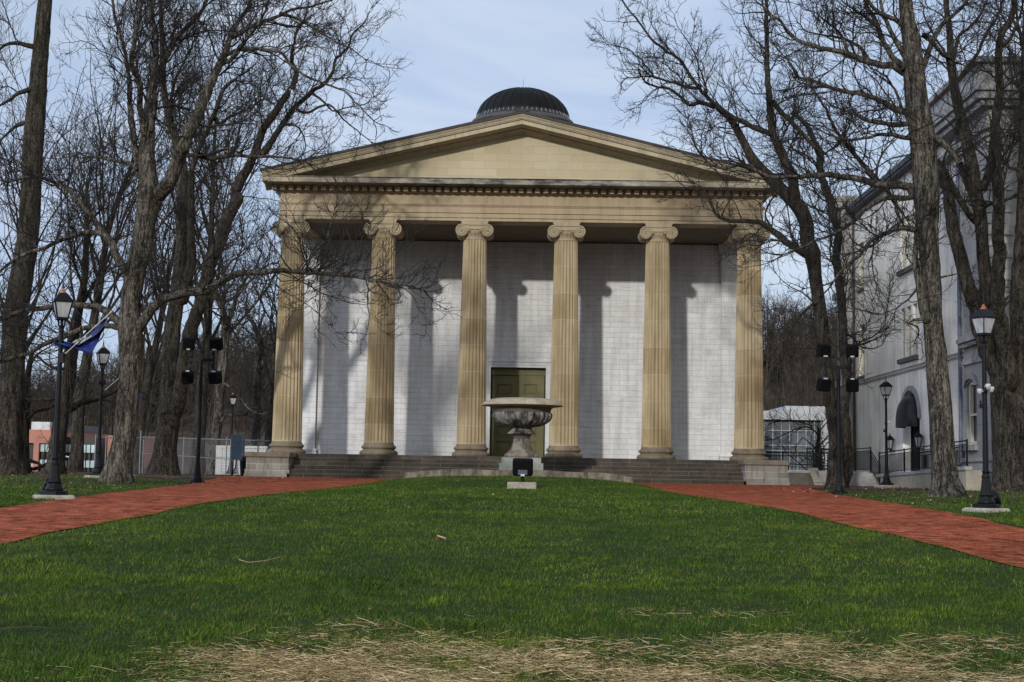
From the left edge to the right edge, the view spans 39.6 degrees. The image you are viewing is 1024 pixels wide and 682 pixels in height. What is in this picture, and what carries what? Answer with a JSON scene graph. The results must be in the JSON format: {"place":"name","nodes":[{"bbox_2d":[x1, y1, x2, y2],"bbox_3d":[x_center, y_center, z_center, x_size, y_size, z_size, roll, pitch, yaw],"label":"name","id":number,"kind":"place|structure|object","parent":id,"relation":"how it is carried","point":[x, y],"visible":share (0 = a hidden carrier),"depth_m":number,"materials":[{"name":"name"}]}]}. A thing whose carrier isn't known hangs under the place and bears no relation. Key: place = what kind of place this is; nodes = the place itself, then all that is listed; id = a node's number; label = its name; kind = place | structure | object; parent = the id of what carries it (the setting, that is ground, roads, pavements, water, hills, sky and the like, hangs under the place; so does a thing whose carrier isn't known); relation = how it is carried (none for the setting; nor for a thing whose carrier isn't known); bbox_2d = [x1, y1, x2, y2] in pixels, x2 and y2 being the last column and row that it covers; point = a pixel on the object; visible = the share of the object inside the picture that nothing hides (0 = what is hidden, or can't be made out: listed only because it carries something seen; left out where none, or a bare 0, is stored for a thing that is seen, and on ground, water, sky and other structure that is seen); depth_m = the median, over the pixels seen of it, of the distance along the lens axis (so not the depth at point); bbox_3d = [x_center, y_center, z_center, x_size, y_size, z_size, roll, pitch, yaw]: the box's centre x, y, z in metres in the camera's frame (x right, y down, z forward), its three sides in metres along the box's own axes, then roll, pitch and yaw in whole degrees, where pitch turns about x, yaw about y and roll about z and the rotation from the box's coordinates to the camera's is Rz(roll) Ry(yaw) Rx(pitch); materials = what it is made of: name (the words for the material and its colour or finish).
{"place":"outdoors","nodes":[
{"label":"outdoors","id":0,"kind":"place"},
{"bbox_2d":[29,473,211,477],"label":"side paving","id":1,"kind":"structure","parent":0,"point":[160,476],"depth_m":50.36,"materials":[{"name":"concrete"}]},
{"bbox_2d":[0,478,370,543],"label":"brick path","id":2,"kind":"structure","parent":0,"point":[23,521],"depth_m":25.04,"materials":[{"name":"red brick"}]},
{"bbox_2d":[32,281,75,499],"bbox_3d":[-8.494,1.045,26.633,0.720,4.400,0.600,3,-6,-25],"label":"street lamp","id":3,"kind":"object","parent":2,"relation":"on","point":[62,301],"visible":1,"depth_m":26.57,"materials":[{"name":"metal"}]},
{"bbox_2d":[53,311,111,362],"bbox_3d":[-8.080,-0.077,26.721,1.145,1.001,0.237,1,-5,1],"label":"flag","id":4,"kind":"object","parent":3,"relation":"attached to","point":[88,343],"visible":1,"depth_m":26.68,"materials":[{"name":"blue fabric"}]},
{"bbox_2d":[181,337,223,482],"bbox_3d":[-9.730,2.192,44.320,1.291,4.649,0.460,1,-5,1],"label":"floodlight pole","id":5,"kind":"object","parent":2,"relation":"on","point":[187,376],"visible":1,"depth_m":44.35,"materials":[{"name":"black metal"}]},
{"bbox_2d":[69,350,836,473],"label":"hill","id":6,"kind":"structure","parent":0,"point":[226,429],"depth_m":234.26,"materials":[{"name":"brown plant"}]},
{"bbox_2d":[25,284,837,440],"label":"woods","id":7,"kind":"object","parent":6,"relation":"on","point":[45,416],"visible":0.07,"depth_m":237.46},
{"bbox_2d":[107,328,797,431],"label":"evergreens","id":8,"kind":"object","parent":6,"relation":"on","point":[158,386],"visible":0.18,"depth_m":249.05,"materials":[{"name":"green plant"}]},
{"bbox_2d":[0,471,1023,681],"bbox_3d":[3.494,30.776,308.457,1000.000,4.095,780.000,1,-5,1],"label":"ground","id":9,"kind":"structure","parent":0,"point":[786,549],"depth_m":12.85,"materials":[{"name":"green plant"}]},
{"bbox_2d":[0,0,56,474],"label":"bare tree","id":10,"kind":"object","parent":9,"relation":"on","point":[12,444],"visible":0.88,"depth_m":47.51,"materials":[{"name":"brown plant"}]},
{"bbox_2d":[42,477,48,490],"bbox_3d":[-8.798,2.804,27.031,0.210,0.429,0.317,4,-6,-33],"label":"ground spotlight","id":11,"kind":"object","parent":9,"relation":"on","point":[45,484],"visible":0.23,"depth_m":26.95,"materials":[{"name":"black metal"}]},
{"bbox_2d":[0,310,93,473],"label":"bare tree","id":12,"kind":"object","parent":9,"relation":"on","point":[28,415],"visible":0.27,"depth_m":52.09,"materials":[{"name":"brown plant"}]},
{"bbox_2d":[0,0,136,350],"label":"bare tree","id":13,"kind":"object","parent":9,"relation":"on","point":[10,214],"visible":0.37,"depth_m":79.02,"materials":[{"name":"brown plant"}]},
{"bbox_2d":[29,422,154,471],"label":"office building","id":14,"kind":"structure","parent":9,"relation":"on","point":[38,444],"depth_m":183.86,"materials":[{"name":"orange brick"}]},
{"bbox_2d":[39,443,48,462],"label":"window","id":15,"kind":"structure","parent":14,"relation":"in","point":[43,447],"depth_m":180.73,"materials":[{"name":"white glass"}]},
{"bbox_2d":[65,460,93,471],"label":"window","id":16,"kind":"structure","parent":14,"relation":"in","point":[86,465],"depth_m":183.75,"materials":[{"name":"white glass"}]},
{"bbox_2d":[66,444,94,464],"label":"window","id":17,"kind":"structure","parent":14,"relation":"in","point":[90,448],"depth_m":183.93,"materials":[{"name":"white glass"}]},
{"bbox_2d":[84,341,110,477],"bbox_3d":[-12.193,2.151,42.148,0.720,4.400,0.600,4,-6,-28],"label":"street lamp","id":18,"kind":"object","parent":9,"relation":"on","point":[103,353],"visible":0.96,"depth_m":42.11,"materials":[{"name":"black metal"}]},
{"bbox_2d":[98,378,140,402],"bbox_3d":[-11.626,1.169,42.181,1.294,1.319,0.079,1,-5,1],"label":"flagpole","id":19,"kind":"object","parent":18,"relation":"attached to","point":[99,382],"visible":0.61,"depth_m":42.16,"materials":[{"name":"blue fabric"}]},
{"bbox_2d":[1,110,214,473],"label":"bare tree","id":20,"kind":"object","parent":9,"relation":"on","point":[82,297],"visible":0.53,"depth_m":51.27,"materials":[{"name":"brown plant"}]},
{"bbox_2d":[0,0,283,471],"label":"bare tree","id":21,"kind":"object","parent":9,"relation":"on","point":[76,460],"visible":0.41,"depth_m":72.83,"materials":[{"name":"brown plant"}]},
{"bbox_2d":[56,62,303,472],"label":"bare tree","id":22,"kind":"object","parent":9,"relation":"on","point":[154,350],"visible":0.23,"depth_m":99.94,"materials":[{"name":"brown plant"}]},
{"bbox_2d":[94,431,269,474],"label":"chain link fence","id":23,"kind":"object","parent":9,"relation":"on","point":[178,455],"visible":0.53,"depth_m":66.09,"materials":[{"name":"metal"}]},
{"bbox_2d":[76,0,347,473],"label":"bare tree","id":24,"kind":"object","parent":9,"relation":"on","point":[206,323],"visible":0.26,"depth_m":76.10,"materials":[{"name":"brown plant"}]},
{"bbox_2d":[144,217,280,474],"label":"bare tree","id":25,"kind":"object","parent":9,"relation":"on","point":[219,418],"visible":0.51,"depth_m":69.23,"materials":[{"name":"brown plant"}]},
{"bbox_2d":[181,250,278,445],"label":"bare tree","id":26,"kind":"object","parent":9,"relation":"on","point":[256,390],"visible":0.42,"depth_m":73.14,"materials":[{"name":"brown plant"}]},
{"bbox_2d":[222,392,237,474],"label":"street lamp","id":27,"kind":"object","parent":9,"relation":"on","point":[232,398],"visible":0.55,"depth_m":68.07,"materials":[{"name":"black metal"}]},
{"bbox_2d":[0,0,464,482],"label":"bare tree","id":28,"kind":"object","parent":9,"relation":"on","point":[130,322],"visible":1,"depth_m":39.78,"materials":[{"name":"brown plant"}]},
{"bbox_2d":[230,435,244,474],"bbox_3d":[-12.167,5.101,62.966,0.611,1.900,0.240,1,-5,1],"label":"sign","id":29,"kind":"object","parent":9,"relation":"on","point":[237,447],"visible":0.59,"depth_m":62.89,"materials":[{"name":"blue metal"}]},
{"bbox_2d":[215,445,267,474],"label":"equipment enclosure","id":30,"kind":"object","parent":9,"relation":"on","point":[223,457],"visible":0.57,"depth_m":68.54,"materials":[{"name":"white plastic"}]},
{"bbox_2d":[239,456,245,475],"bbox_3d":[-11.343,5.292,60.325,0.460,0.860,0.460,1,-5,1],"label":"waste bin","id":31,"kind":"object","parent":9,"relation":"on","point":[242,459],"visible":0.48,"depth_m":60.14,"materials":[{"name":"black metal"}]},
{"bbox_2d":[111,0,405,475],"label":"bare tree","id":32,"kind":"object","parent":9,"relation":"on","point":[164,456],"visible":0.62,"depth_m":53.53,"materials":[{"name":"brown plant"}]},
{"bbox_2d":[215,112,348,448],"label":"bare tree","id":33,"kind":"object","parent":9,"relation":"on","point":[268,435],"visible":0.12,"depth_m":84.69,"materials":[{"name":"brown plant"}]},
{"bbox_2d":[437,535,445,540],"bbox_3d":[-0.818,2.277,16.473,0.095,0.065,0.088,2,-5,-11],"label":"dead leaf","id":34,"kind":"object","parent":9,"relation":"on","point":[441,537],"visible":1,"depth_m":16.46,"materials":[{"name":"brown plant"}]},
{"bbox_2d":[0,472,1021,524],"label":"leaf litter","id":35,"kind":"object","parent":9,"relation":"on","point":[495,487],"visible":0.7,"depth_m":39.13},
{"bbox_2d":[1,606,1023,681],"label":"straw mulch","id":36,"kind":"object","parent":9,"relation":"on","point":[666,673],"visible":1,"depth_m":8.51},
{"bbox_2d":[212,476,819,487],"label":"brick forecourt","id":37,"kind":"structure","parent":9,"relation":"on","point":[650,484],"depth_m":53.60,"materials":[{"name":"red brick"}]},
{"bbox_2d":[482,397,562,469],"bbox_3d":[0.360,3.683,52.484,3.024,3.104,3.024,1,-5,1],"label":"stone urn","id":38,"kind":"object","parent":37,"relation":"on","point":[522,417],"visible":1,"depth_m":51.75,"materials":[{"name":"grey stone"}]},
{"bbox_2d":[244,78,789,484],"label":"temple front building","id":39,"kind":"structure","parent":9,"relation":"on","point":[597,294],"depth_m":60.52,"materials":[{"name":"stone"}]},
{"bbox_2d":[491,375,518,456],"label":"door leaf","id":40,"kind":"structure","parent":39,"relation":"in","point":[503,386],"depth_m":65.25,"materials":[{"name":"green paint"}]},
{"bbox_2d":[519,375,543,456],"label":"door leaf","id":41,"kind":"structure","parent":39,"relation":"in","point":[529,386],"depth_m":65.26,"materials":[{"name":"green paint"}]},
{"bbox_2d":[403,469,632,482],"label":"stone curb","id":42,"kind":"structure","parent":9,"relation":"on","point":[536,473],"depth_m":50.47,"materials":[{"name":"grey stone"}]},
{"bbox_2d":[507,482,535,488],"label":"concrete block","id":43,"kind":"structure","parent":9,"relation":"on","point":[524,485],"depth_m":39.58,"materials":[{"name":"grey concrete"}]},
{"bbox_2d":[512,458,532,481],"bbox_3d":[0.300,3.619,39.815,0.577,0.681,0.359,1,-5,1],"label":"area floodlight","id":44,"kind":"object","parent":43,"relation":"on","point":[522,467],"visible":1,"depth_m":39.70,"materials":[{"name":"black metal"}]},
{"bbox_2d":[585,0,914,488],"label":"bare tree","id":45,"kind":"object","parent":9,"relation":"on","point":[822,328],"visible":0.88,"depth_m":50.17,"materials":[{"name":"brown plant"}]},
{"bbox_2d":[763,406,828,470],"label":"glasshouse","id":46,"kind":"structure","parent":9,"relation":"on","point":[795,437],"depth_m":109.66,"materials":[{"name":"white glass"}]},
{"bbox_2d":[764,390,836,470],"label":"bare shrub","id":47,"kind":"object","parent":9,"relation":"on","point":[819,442],"visible":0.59,"depth_m":75.72,"materials":[{"name":"brown plant"}]},
{"bbox_2d":[788,468,823,484],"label":"cheek wall","id":48,"kind":"structure","parent":9,"relation":"on","point":[808,476],"depth_m":61.54,"materials":[{"name":"grey stone"}]},
{"bbox_2d":[649,0,1023,496],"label":"bare tree","id":49,"kind":"object","parent":9,"relation":"on","point":[924,187],"visible":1,"depth_m":38.20,"materials":[{"name":"brown plant"}]},
{"bbox_2d":[815,466,991,490],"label":"wheelchair ramp","id":50,"kind":"structure","parent":9,"relation":"on","point":[970,478],"depth_m":53.68,"materials":[{"name":"grey concrete"}]},
{"bbox_2d":[806,439,967,484],"bbox_3d":[14.926,4.852,55.678,2.394,1.640,16.984,1,-5,-6],"label":"iron railing","id":51,"kind":"object","parent":50,"relation":"on","point":[915,462],"visible":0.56,"depth_m":56.66,"materials":[{"name":"black metal"}]},
{"bbox_2d":[832,56,1019,472],"bbox_3d":[22.790,-1.918,57.976,15.000,16.500,22.100,1,-5,1],"label":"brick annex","id":52,"kind":"object","parent":9,"relation":"on","point":[898,366],"visible":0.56,"depth_m":57.10,"materials":[{"name":"grey paint"}]},
{"bbox_2d":[861,325,863,375],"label":"window","id":53,"kind":"structure","parent":52,"relation":"in","point":[862,357],"depth_m":67.04,"materials":[{"name":"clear glass"}]},
{"bbox_2d":[861,243,863,286],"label":"window","id":54,"kind":"structure","parent":52,"relation":"in","point":[862,262],"depth_m":67.38,"materials":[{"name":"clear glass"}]},
{"bbox_2d":[888,433,894,450],"bbox_3d":[16.019,4.308,60.252,0.420,0.840,0.346,1,-5,1],"label":"wall lantern","id":55,"kind":"object","parent":52,"relation":"attached to","point":[890,442],"depth_m":60.15,"materials":[{"name":"black metal"}]},
{"bbox_2d":[902,231,903,267],"bbox_3d":[16.489,-3.982,59.582,0.090,2.100,0.648,1,-5,1],"label":"window","id":56,"kind":"structure","parent":52,"relation":"in","point":[902,231],"depth_m":59.84,"materials":[{"name":"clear glass"}]},
{"bbox_2d":[903,309,904,357],"bbox_3d":[16.428,-0.298,59.242,0.090,2.100,0.648,1,-5,1],"label":"window","id":57,"kind":"structure","parent":52,"relation":"in","point":[903,309],"depth_m":59.50,"materials":[{"name":"clear glass"}]},
{"bbox_2d":[909,307,910,355],"bbox_3d":[16.416,-0.386,58.296,0.090,2.100,0.648,1,-5,1],"label":"window","id":58,"kind":"structure","parent":52,"relation":"in","point":[909,307],"depth_m":58.57,"materials":[{"name":"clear glass"}]},
{"bbox_2d":[911,419,919,470],"bbox_3d":[16.395,4.294,57.586,0.130,2.250,1.380,1,-5,1],"label":"door","id":59,"kind":"structure","parent":52,"relation":"in","point":[914,430],"depth_m":58.07,"materials":[{"name":"black wood"}]},
{"bbox_2d":[915,304,917,353],"bbox_3d":[16.403,-0.474,57.350,0.090,2.100,0.648,1,-5,1],"label":"window","id":60,"kind":"structure","parent":52,"relation":"in","point":[915,304],"depth_m":57.62,"materials":[{"name":"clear glass"}]},
{"bbox_2d":[913,430,923,449],"bbox_3d":[15.960,3.897,55.821,0.420,0.840,0.346,1,-5,1],"label":"wall lantern","id":61,"kind":"object","parent":52,"relation":"attached to","point":[918,437],"depth_m":55.73,"materials":[{"name":"black metal"}]},
{"bbox_2d":[962,373,977,450],"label":"window","id":62,"kind":"structure","parent":52,"relation":"in","point":[972,387],"depth_m":49.67,"materials":[{"name":"clear glass"}]},
{"bbox_2d":[842,0,1023,492],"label":"bare tree","id":63,"kind":"object","parent":9,"relation":"on","point":[1005,357],"visible":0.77,"depth_m":43.12,"materials":[{"name":"brown plant"}]},
{"bbox_2d":[962,298,1009,512],"bbox_3d":[9.002,1.339,27.074,0.720,4.400,0.600,4,-6,-28],"label":"street lamp","id":64,"kind":"object","parent":9,"relation":"on","point":[983,318],"visible":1,"depth_m":27.02,"materials":[{"name":"black metal"}]},
{"bbox_2d":[977,384,993,407],"bbox_3d":[9.001,1.043,27.021,0.228,0.460,0.271,6,-7,-42],"label":"security camera","id":65,"kind":"object","parent":64,"relation":"attached to","point":[985,388],"visible":1,"depth_m":27.01,"materials":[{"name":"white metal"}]},
{"bbox_2d":[962,0,1023,196],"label":"bare tree","id":66,"kind":"object","parent":9,"relation":"on","point":[1020,41],"visible":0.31,"depth_m":46.42,"materials":[{"name":"brown plant"}]},
{"bbox_2d":[992,491,1000,504],"bbox_3d":[9.303,3.105,27.413,0.210,0.429,0.317,-3,-6,35],"label":"ground spotlight","id":67,"kind":"object","parent":9,"relation":"on","point":[996,497],"visible":0.48,"depth_m":27.33,"materials":[{"name":"black metal"}]},
{"bbox_2d":[0,0,1023,420],"label":"sky","id":68,"kind":"structure","parent":0,"point":[463,53],"materials":[{"name":"blue"}]},
{"bbox_2d":[642,484,1023,567],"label":"brick path","id":69,"kind":"structure","parent":0,"point":[971,535],"depth_m":24.15,"materials":[{"name":"red brick"}]},
{"bbox_2d":[816,344,858,493],"bbox_3d":[9.882,2.393,43.035,1.291,4.649,0.460,1,-5,1],"label":"floodlight pole","id":70,"kind":"object","parent":69,"relation":"on","point":[824,384],"visible":0.99,"depth_m":43.06,"materials":[{"name":"black metal"}]},
{"bbox_2d":[804,485,928,489],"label":"side paving","id":71,"kind":"structure","parent":0,"point":[862,487],"depth_m":50.70,"materials":[{"name":"brick"}]},
{"bbox_2d":[766,452,827,470],"bbox_3d":[12.753,5.622,63.086,3.854,1.500,5.057,1,-5,1],"label":"iron railing","id":72,"kind":"object","parent":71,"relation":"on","point":[814,465],"visible":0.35,"depth_m":63.10,"materials":[{"name":"black metal"}]},
{"bbox_2d":[874,377,898,487],"bbox_3d":[13.742,3.458,52.225,0.720,4.400,0.600,3,-6,-19],"label":"street lamp","id":73,"kind":"object","parent":71,"relation":"on","point":[885,386],"visible":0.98,"depth_m":52.16,"materials":[{"name":"black metal"}]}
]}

